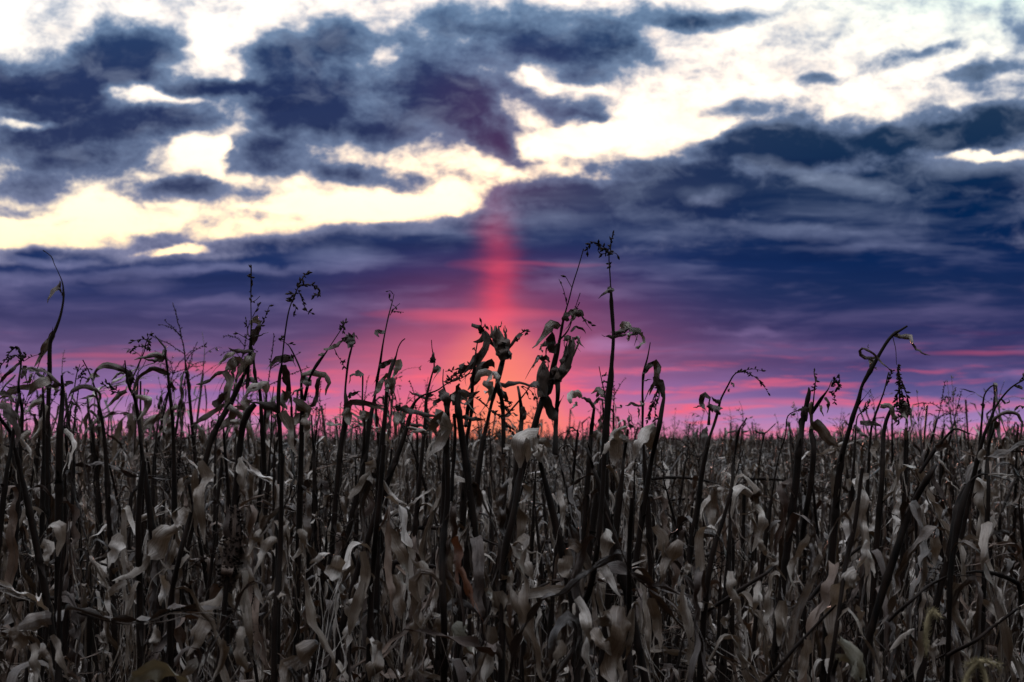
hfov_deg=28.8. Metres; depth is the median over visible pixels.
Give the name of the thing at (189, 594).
corn plant
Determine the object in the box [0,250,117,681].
corn plant
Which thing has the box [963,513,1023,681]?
corn plant
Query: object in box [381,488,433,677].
corn plant
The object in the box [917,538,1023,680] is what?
corn plant
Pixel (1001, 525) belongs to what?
corn plant
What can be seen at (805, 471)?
corn plant
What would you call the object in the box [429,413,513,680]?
corn plant
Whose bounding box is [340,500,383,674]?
corn plant
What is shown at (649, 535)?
corn plant
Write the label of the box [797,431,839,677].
corn plant
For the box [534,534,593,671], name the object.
corn plant
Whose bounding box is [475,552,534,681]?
corn plant
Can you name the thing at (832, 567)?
corn plant
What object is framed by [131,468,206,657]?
corn plant
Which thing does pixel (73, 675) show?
corn plant
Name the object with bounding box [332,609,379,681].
corn plant
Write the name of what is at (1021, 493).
corn plant
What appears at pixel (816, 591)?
corn plant
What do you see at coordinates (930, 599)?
corn plant
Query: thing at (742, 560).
corn plant
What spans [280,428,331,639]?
corn plant
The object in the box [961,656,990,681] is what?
foxtail grass
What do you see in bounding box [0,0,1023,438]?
sky
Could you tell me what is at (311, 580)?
corn plant
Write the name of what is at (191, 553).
corn plant
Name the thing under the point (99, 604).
corn plant
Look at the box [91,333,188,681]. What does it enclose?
corn plant
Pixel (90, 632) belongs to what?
corn plant
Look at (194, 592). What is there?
corn plant
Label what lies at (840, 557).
corn plant
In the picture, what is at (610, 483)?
corn plant
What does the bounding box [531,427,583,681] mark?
corn plant
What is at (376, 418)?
corn plant
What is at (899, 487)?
corn plant
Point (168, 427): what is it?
corn plant
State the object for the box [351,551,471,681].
corn plant
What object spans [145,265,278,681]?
corn plant
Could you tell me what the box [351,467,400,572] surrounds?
corn plant
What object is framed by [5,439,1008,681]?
ground
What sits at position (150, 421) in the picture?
corn plant
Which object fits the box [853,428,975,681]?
corn plant
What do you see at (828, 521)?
corn plant
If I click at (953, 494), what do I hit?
corn plant
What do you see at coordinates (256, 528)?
corn plant
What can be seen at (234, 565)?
corn plant
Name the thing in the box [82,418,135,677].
corn plant
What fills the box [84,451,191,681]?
corn plant
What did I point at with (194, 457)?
corn plant
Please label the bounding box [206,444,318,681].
corn plant
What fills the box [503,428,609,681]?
corn plant
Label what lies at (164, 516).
corn plant
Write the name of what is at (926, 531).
corn plant
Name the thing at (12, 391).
corn plant
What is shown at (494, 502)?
corn plant
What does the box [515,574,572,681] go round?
corn plant
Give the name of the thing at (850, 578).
corn plant
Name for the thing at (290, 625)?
corn plant
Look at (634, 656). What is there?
corn plant
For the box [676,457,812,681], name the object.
corn plant
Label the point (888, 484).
corn plant
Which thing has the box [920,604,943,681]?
foxtail grass
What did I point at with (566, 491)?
corn plant
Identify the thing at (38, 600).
corn plant
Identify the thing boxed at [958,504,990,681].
corn plant
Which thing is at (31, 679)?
corn plant
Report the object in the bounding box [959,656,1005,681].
foxtail grass
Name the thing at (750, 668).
corn plant
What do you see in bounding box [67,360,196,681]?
corn plant
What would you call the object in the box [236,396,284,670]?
corn plant
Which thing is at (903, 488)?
corn plant
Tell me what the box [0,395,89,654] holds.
corn plant
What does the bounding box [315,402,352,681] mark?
corn plant
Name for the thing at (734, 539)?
corn plant
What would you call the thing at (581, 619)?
corn plant
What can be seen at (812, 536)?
corn plant
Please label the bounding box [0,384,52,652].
corn plant
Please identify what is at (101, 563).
corn plant
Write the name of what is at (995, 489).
corn plant
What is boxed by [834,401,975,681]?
corn plant
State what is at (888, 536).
corn plant
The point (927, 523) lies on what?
corn plant
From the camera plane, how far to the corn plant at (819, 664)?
6.78 m
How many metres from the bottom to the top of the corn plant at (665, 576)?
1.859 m
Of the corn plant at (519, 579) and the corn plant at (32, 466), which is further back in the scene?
the corn plant at (32, 466)
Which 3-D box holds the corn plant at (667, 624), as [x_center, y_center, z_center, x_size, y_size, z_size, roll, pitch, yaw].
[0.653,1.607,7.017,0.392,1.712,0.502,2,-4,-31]
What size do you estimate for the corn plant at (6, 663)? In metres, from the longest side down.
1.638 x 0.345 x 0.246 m
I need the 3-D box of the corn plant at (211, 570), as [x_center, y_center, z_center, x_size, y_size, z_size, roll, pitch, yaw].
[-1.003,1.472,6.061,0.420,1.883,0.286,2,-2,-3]
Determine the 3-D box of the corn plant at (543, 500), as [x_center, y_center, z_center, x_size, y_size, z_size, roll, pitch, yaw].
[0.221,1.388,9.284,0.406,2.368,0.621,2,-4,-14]
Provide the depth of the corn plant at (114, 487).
9.71 m
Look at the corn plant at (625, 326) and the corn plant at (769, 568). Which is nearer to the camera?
the corn plant at (769, 568)
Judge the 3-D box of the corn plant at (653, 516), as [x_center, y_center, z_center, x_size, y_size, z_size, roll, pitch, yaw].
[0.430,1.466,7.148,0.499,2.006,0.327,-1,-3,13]
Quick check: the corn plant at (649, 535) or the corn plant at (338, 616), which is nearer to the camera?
the corn plant at (649, 535)
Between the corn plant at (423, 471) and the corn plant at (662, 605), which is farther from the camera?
the corn plant at (423, 471)
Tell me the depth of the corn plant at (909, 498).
10.50 m
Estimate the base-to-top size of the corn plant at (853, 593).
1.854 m
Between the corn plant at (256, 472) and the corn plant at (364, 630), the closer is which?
the corn plant at (364, 630)
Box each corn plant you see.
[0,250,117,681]
[0,346,54,681]
[0,367,58,679]
[0,369,171,679]
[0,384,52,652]
[0,390,74,681]
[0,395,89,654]
[0,418,54,680]
[0,434,55,680]
[0,442,125,681]
[0,444,70,497]
[0,464,105,658]
[0,487,33,658]
[0,497,38,681]
[0,519,48,679]
[0,580,50,681]
[0,612,53,673]
[1,406,54,671]
[1,417,32,619]
[1,458,211,681]
[1,581,130,681]
[5,493,31,678]
[6,520,260,681]
[6,602,36,681]
[20,404,85,680]
[22,377,103,681]
[22,388,129,681]
[25,367,85,681]
[30,364,93,681]
[33,470,89,681]
[43,650,105,681]
[48,553,107,681]
[51,415,104,671]
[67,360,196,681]
[71,368,166,681]
[74,441,203,661]
[75,402,131,681]
[77,499,170,681]
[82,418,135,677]
[82,568,145,681]
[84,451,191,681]
[89,460,238,681]
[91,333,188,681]
[92,417,201,605]
[93,474,132,681]
[95,456,168,681]
[103,461,193,681]
[116,448,222,681]
[117,350,199,680]
[118,381,185,660]
[120,431,207,681]
[125,336,233,681]
[127,392,210,661]
[128,611,165,681]
[129,659,188,681]
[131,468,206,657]
[132,342,212,669]
[138,303,237,667]
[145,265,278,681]
[149,508,220,681]
[155,453,268,681]
[158,428,241,661]
[165,412,196,626]
[168,489,219,681]
[174,402,283,681]
[181,504,265,681]
[184,545,211,681]
[185,419,289,681]
[187,522,235,681]
[188,575,267,681]
[189,320,267,665]
[189,392,232,675]
[194,517,250,681]
[195,454,345,681]
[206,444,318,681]
[207,333,309,679]
[217,270,320,681]
[220,458,326,643]
[225,457,324,678]
[227,591,270,681]
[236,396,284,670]
[236,471,327,680]
[239,387,296,681]
[241,397,359,656]
[261,332,389,681]
[261,514,358,681]
[263,290,403,681]
[263,448,324,681]
[264,590,340,667]
[267,381,324,680]
[278,318,355,681]
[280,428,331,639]
[285,415,359,681]
[288,493,349,680]
[302,451,354,681]
[304,504,359,681]
[305,407,401,680]
[311,361,471,681]
[311,566,356,675]
[314,338,432,681]
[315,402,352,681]
[322,445,449,681]
[322,493,409,681]
[325,418,395,681]
[329,318,495,681]
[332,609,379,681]
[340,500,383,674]
[340,508,398,671]
[342,376,386,652]
[343,453,486,677]
[347,380,486,665]
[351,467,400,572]
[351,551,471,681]
[360,491,509,681]
[361,503,533,679]
[365,461,427,681]
[365,505,400,670]
[373,396,411,650]
[373,500,448,681]
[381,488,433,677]
[384,604,404,681]
[387,405,552,681]
[392,385,457,662]
[395,369,567,681]
[398,570,470,673]
[401,340,472,681]
[403,468,544,681]
[405,454,483,681]
[418,322,545,681]
[424,249,595,681]
[424,441,454,655]
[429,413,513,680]
[432,464,498,658]
[434,386,543,681]
[438,413,487,653]
[448,641,476,681]
[450,383,646,681]
[461,458,546,662]
[466,457,513,660]
[466,493,598,681]
[471,442,513,681]
[473,418,518,629]
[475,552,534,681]
[484,445,525,622]
[490,471,558,681]
[491,478,541,681]
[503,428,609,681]
[507,498,683,681]
[510,658,543,681]
[513,561,570,678]
[514,549,596,681]
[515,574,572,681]
[524,388,565,600]
[526,506,564,674]
[528,367,651,681]
[529,447,773,681]
[529,503,564,681]
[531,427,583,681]
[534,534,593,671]
[536,390,619,681]
[541,513,634,681]
[545,454,701,681]
[551,420,593,625]
[560,411,634,681]
[565,230,652,681]
[567,603,591,681]
[574,390,639,631]
[580,378,680,645]
[582,591,693,667]
[591,551,601,676]
[592,342,696,681]
[595,450,642,674]
[611,516,659,605]
[612,588,694,681]
[614,426,660,678]
[618,364,780,681]
[621,469,683,677]
[621,484,737,669]
[622,665,669,681]
[624,462,744,675]
[632,552,724,680]
[632,624,714,681]
[636,660,740,681]
[637,479,715,681]
[638,447,714,681]
[642,366,769,674]
[645,489,676,679]
[651,423,693,676]
[655,488,687,678]
[658,488,720,660]
[660,588,715,681]
[664,511,741,670]
[664,528,757,681]
[665,506,718,680]
[668,440,753,681]
[672,630,747,681]
[676,449,758,681]
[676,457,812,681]
[678,545,746,681]
[692,561,776,620]
[695,473,785,681]
[708,417,751,681]
[722,461,844,681]
[729,651,755,681]
[734,423,776,680]
[734,477,802,676]
[736,450,797,671]
[740,430,837,679]
[740,497,782,681]
[742,543,892,681]
[745,564,874,675]
[746,410,797,681]
[748,368,848,681]
[762,472,844,670]
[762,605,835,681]
[768,452,836,655]
[770,468,880,681]
[774,532,822,655]
[780,325,927,681]
[784,431,866,681]
[793,399,883,681]
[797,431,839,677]
[798,532,834,676]
[807,547,858,680]
[816,475,913,681]
[824,601,874,681]
[829,547,975,681]
[830,637,865,681]
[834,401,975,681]
[835,455,859,614]
[836,369,911,681]
[837,533,874,681]
[841,462,898,679]
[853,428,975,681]
[869,430,946,674]
[869,455,931,637]
[871,428,965,680]
[873,416,909,668]
[874,485,1015,681]
[875,381,957,673]
[875,473,1023,681]
[881,504,957,680]
[881,510,973,681]
[882,502,997,681]
[883,478,909,677]
[887,570,992,622]
[887,615,915,681]
[889,482,1017,681]
[892,503,943,677]
[895,391,974,681]
[902,654,944,681]
[907,384,1020,681]
[908,531,989,681]
[913,373,1023,681]
[913,491,1018,681]
[915,432,976,681]
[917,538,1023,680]
[922,445,944,641]
[924,446,1018,681]
[929,613,958,681]
[935,505,968,661]
[941,440,987,675]
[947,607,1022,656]
[948,382,1023,681]
[949,465,974,679]
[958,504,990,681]
[961,405,1023,681]
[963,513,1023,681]
[971,466,1022,681]
[973,567,1023,680]
[975,450,1023,642]
[988,422,1023,681]
[988,493,1023,635]
[1005,479,1023,619]
[1007,604,1023,681]
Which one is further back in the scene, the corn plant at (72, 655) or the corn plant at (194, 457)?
the corn plant at (194, 457)
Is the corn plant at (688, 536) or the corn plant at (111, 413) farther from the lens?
the corn plant at (111, 413)
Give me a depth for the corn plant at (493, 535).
8.98 m
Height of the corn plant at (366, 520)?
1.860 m
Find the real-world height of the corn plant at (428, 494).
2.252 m
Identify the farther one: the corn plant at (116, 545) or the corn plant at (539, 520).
the corn plant at (539, 520)
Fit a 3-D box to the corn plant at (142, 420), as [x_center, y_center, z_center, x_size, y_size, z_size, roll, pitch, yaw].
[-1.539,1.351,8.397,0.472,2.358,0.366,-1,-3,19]
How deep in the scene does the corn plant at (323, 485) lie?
6.96 m
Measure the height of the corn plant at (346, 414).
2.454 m
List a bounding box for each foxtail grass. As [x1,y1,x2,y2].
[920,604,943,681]
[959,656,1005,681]
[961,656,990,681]
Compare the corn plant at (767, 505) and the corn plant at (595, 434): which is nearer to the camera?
the corn plant at (595, 434)
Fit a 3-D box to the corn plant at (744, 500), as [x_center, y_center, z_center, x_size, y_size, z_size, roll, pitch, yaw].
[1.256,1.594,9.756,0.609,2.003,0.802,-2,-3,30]
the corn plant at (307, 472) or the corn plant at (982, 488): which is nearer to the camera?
the corn plant at (982, 488)
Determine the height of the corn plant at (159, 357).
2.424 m
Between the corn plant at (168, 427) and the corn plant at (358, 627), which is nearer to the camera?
the corn plant at (358, 627)
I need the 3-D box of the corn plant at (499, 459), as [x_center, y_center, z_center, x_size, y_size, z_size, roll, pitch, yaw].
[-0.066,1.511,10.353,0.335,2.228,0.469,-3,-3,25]
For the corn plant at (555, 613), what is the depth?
8.19 m
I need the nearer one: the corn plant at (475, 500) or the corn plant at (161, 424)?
the corn plant at (475, 500)
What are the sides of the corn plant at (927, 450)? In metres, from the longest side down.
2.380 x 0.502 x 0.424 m
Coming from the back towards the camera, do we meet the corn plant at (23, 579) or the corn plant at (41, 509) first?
the corn plant at (23, 579)
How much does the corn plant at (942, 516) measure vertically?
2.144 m
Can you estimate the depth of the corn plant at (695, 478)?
8.46 m
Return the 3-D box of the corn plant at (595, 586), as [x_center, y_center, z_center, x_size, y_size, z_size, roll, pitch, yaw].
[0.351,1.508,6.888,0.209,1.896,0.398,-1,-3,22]
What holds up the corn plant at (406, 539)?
on the ground at (100, 676)
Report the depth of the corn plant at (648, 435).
5.49 m
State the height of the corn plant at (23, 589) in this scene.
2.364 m
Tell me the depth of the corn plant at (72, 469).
6.27 m
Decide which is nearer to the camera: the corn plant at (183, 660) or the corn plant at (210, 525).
the corn plant at (183, 660)
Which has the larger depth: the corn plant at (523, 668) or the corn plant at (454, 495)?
the corn plant at (454, 495)
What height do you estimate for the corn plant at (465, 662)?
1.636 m
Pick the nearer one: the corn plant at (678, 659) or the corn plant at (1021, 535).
the corn plant at (678, 659)
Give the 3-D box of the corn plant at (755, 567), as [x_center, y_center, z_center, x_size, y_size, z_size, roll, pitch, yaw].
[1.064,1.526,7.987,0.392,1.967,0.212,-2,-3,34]
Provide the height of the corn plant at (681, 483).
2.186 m
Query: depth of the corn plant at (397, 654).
8.55 m
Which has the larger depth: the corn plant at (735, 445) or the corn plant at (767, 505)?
the corn plant at (767, 505)
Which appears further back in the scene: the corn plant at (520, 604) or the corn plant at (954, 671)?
the corn plant at (954, 671)
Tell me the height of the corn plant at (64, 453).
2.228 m
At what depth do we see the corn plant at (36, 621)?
3.88 m
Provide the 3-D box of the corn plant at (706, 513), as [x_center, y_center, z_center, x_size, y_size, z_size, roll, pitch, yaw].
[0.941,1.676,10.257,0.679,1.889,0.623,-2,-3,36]
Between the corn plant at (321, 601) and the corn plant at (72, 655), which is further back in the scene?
the corn plant at (321, 601)
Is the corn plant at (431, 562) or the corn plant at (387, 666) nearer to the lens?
the corn plant at (387, 666)
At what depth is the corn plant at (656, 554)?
8.01 m
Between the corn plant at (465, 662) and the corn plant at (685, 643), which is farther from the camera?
the corn plant at (465, 662)
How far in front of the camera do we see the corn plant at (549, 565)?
7.75 m
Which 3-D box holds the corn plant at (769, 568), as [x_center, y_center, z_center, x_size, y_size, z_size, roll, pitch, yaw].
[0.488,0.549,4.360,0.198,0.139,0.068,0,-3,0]
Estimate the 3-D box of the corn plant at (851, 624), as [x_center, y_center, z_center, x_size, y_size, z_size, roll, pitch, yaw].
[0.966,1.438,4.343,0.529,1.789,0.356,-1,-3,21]
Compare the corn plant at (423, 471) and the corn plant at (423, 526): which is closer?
the corn plant at (423, 526)
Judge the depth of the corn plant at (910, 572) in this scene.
7.18 m
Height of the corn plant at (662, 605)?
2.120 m
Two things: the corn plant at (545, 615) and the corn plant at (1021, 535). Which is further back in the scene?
the corn plant at (545, 615)
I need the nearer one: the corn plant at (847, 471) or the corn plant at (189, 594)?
the corn plant at (189, 594)
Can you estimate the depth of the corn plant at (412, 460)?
9.86 m
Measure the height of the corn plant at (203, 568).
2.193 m
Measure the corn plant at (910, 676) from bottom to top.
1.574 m
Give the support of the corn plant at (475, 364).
on the ground at (100, 676)
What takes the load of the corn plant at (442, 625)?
on the ground at (100, 676)
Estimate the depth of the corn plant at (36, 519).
9.18 m
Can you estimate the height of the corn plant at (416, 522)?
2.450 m
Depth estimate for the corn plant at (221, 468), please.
9.62 m
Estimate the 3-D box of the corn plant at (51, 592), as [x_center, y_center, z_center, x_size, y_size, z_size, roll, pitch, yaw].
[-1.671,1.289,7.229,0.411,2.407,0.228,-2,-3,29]
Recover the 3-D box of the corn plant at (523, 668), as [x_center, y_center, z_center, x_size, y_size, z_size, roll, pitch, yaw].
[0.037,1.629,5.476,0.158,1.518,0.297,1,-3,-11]
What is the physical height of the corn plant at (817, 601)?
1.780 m
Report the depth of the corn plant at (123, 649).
5.73 m
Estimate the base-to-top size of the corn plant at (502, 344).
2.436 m
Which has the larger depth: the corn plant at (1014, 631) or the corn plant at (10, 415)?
the corn plant at (1014, 631)
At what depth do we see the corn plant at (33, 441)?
8.84 m
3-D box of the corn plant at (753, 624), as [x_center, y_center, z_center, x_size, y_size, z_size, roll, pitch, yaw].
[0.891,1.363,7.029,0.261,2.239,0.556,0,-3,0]
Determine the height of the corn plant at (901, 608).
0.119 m
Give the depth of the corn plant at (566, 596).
7.43 m
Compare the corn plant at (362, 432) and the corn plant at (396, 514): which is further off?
the corn plant at (362, 432)
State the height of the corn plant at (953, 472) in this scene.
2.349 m
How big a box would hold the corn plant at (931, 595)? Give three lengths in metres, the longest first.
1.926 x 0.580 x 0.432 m
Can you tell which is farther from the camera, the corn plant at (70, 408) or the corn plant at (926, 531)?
the corn plant at (70, 408)
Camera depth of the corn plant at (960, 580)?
7.64 m
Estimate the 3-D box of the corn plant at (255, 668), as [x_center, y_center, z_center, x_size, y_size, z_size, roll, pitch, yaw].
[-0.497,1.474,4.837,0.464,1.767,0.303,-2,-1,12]
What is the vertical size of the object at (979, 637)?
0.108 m
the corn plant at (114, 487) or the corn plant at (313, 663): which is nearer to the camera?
the corn plant at (313, 663)
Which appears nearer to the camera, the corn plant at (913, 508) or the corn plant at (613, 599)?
the corn plant at (913, 508)
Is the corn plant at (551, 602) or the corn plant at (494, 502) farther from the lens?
the corn plant at (494, 502)
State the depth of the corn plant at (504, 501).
9.89 m
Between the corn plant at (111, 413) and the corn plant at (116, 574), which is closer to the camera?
the corn plant at (116, 574)
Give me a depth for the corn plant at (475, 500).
4.87 m
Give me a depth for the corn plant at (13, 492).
10.48 m
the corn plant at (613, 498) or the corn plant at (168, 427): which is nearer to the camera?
the corn plant at (613, 498)
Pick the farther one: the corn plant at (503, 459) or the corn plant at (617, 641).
the corn plant at (503, 459)
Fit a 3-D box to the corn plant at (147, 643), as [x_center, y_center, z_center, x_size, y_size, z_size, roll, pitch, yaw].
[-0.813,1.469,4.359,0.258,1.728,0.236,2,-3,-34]
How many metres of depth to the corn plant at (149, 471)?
8.51 m
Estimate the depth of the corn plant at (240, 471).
4.98 m
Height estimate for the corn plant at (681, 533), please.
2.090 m
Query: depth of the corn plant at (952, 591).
4.26 m
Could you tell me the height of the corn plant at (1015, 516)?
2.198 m
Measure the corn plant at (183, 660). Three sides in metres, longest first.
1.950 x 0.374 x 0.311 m
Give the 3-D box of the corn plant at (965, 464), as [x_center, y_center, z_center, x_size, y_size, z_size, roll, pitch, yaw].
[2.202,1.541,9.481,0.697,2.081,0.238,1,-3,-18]
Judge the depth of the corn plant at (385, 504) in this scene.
8.12 m
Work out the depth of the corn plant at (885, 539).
7.75 m
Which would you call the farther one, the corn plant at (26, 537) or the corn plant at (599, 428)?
the corn plant at (599, 428)
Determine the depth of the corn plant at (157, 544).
4.48 m
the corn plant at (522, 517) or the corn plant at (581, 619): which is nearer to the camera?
the corn plant at (581, 619)
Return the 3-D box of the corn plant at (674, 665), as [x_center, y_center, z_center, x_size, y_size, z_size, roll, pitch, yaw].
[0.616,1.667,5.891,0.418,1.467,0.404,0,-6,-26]
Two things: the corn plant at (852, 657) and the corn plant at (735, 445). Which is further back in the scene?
the corn plant at (735, 445)
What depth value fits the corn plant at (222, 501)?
10.11 m
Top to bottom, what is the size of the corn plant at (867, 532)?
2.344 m
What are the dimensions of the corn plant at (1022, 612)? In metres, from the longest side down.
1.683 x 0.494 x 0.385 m
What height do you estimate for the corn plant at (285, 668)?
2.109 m
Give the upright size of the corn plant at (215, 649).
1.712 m
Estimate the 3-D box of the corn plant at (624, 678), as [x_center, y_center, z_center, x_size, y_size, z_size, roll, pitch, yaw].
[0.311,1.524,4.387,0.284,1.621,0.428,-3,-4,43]
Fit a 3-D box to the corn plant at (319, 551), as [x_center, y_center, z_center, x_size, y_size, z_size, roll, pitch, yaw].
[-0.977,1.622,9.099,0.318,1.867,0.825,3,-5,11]
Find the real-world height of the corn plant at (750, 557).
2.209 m
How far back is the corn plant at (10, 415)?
4.90 m
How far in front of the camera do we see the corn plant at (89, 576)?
6.45 m
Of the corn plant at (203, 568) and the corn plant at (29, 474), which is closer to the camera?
the corn plant at (203, 568)
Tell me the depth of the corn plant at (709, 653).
4.22 m
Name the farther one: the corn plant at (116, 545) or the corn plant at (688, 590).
the corn plant at (688, 590)
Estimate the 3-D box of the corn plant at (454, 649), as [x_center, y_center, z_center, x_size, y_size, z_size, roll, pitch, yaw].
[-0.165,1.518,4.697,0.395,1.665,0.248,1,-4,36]
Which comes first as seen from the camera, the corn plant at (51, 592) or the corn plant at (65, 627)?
the corn plant at (65, 627)
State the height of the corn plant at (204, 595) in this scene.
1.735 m
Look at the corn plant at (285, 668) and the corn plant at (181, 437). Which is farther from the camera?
the corn plant at (181, 437)
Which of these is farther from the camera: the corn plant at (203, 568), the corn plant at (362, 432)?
the corn plant at (362, 432)
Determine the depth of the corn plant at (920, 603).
5.49 m
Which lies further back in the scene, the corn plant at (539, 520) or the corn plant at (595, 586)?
the corn plant at (539, 520)
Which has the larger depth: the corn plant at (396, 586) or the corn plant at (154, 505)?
the corn plant at (154, 505)
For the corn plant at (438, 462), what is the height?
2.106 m
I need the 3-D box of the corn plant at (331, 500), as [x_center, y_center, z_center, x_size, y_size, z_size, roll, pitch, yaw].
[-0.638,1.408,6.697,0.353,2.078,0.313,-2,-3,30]
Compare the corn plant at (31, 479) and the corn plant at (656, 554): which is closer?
the corn plant at (656, 554)
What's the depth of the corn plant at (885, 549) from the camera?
7.76 m
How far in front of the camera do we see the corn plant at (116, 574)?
7.40 m
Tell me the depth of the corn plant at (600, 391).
5.58 m
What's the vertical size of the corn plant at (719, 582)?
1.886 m
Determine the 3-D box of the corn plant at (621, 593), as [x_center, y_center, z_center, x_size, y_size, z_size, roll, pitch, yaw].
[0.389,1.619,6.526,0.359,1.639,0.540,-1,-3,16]
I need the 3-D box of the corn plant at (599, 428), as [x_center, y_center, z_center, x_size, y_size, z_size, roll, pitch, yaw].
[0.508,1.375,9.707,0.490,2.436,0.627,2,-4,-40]
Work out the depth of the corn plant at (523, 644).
7.42 m
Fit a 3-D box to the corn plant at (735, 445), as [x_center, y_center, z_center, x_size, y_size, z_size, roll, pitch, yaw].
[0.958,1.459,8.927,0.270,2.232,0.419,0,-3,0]
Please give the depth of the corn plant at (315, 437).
9.73 m
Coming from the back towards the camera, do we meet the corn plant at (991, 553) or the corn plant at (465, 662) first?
the corn plant at (465, 662)
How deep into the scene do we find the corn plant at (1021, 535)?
6.29 m
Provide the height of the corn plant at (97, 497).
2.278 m
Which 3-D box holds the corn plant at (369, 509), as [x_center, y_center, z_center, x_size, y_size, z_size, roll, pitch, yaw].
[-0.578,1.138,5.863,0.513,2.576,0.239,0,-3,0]
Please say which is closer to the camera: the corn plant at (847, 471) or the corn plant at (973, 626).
the corn plant at (973, 626)
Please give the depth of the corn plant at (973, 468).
5.79 m
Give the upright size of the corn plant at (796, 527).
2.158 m
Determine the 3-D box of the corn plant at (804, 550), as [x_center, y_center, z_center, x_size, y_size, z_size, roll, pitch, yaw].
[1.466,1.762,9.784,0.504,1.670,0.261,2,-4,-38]
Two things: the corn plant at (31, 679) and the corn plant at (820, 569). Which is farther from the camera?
the corn plant at (31, 679)
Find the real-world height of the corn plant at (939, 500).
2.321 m
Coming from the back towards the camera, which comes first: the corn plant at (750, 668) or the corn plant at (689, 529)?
the corn plant at (689, 529)
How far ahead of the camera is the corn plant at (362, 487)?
5.19 m
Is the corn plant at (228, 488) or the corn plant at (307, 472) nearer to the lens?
the corn plant at (228, 488)
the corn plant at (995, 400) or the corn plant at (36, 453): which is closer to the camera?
the corn plant at (995, 400)
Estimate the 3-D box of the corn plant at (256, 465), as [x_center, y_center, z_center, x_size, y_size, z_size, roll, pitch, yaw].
[-1.007,1.247,8.281,0.492,2.561,0.409,0,0,23]
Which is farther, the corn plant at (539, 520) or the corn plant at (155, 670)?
the corn plant at (539, 520)
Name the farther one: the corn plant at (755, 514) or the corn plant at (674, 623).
the corn plant at (755, 514)
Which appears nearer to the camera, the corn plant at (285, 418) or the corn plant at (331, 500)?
the corn plant at (285, 418)
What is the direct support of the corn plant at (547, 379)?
on the ground at (100, 676)
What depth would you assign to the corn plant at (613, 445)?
4.79 m
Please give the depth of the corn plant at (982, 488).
6.07 m
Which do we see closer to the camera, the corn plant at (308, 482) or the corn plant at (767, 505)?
the corn plant at (308, 482)
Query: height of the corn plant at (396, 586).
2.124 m
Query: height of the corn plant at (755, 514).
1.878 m
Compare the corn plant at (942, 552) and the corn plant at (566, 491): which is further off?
the corn plant at (566, 491)
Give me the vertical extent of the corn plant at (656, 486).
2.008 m
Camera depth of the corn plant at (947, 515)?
9.37 m
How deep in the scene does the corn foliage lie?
13.68 m
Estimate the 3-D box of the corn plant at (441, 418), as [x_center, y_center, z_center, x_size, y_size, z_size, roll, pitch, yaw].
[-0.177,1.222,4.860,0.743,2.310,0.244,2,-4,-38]
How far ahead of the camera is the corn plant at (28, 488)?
8.45 m
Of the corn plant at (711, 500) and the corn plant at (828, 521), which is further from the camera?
the corn plant at (828, 521)
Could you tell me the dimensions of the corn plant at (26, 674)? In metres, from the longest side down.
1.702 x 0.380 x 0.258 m
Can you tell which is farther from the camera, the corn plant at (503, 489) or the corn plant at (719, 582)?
the corn plant at (503, 489)
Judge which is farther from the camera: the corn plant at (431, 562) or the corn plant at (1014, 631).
the corn plant at (1014, 631)
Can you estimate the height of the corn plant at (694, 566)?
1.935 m
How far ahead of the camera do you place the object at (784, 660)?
3.85 m
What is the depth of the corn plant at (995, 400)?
8.57 m
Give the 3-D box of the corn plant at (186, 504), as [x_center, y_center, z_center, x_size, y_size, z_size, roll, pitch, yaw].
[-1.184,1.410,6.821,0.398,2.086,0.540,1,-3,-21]
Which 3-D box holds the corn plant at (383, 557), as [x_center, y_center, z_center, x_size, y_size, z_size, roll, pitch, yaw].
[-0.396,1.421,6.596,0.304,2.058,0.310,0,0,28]
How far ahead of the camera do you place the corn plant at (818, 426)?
5.77 m
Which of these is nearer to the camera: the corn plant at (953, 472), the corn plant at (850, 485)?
the corn plant at (850, 485)
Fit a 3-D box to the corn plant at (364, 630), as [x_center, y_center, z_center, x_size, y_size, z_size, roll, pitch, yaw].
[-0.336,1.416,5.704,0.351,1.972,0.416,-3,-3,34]
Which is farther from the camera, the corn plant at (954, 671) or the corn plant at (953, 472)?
the corn plant at (953, 472)
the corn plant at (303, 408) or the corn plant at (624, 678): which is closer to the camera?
the corn plant at (624, 678)
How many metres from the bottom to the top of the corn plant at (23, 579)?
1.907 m
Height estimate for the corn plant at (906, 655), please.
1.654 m
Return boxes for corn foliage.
[0,332,1023,681]
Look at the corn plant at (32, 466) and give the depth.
10.06 m
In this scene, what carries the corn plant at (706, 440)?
on the ground at (100, 676)
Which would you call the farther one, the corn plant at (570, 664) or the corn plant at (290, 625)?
the corn plant at (290, 625)
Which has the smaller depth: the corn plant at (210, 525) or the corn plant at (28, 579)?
the corn plant at (28, 579)
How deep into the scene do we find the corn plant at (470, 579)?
9.33 m
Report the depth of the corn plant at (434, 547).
8.38 m

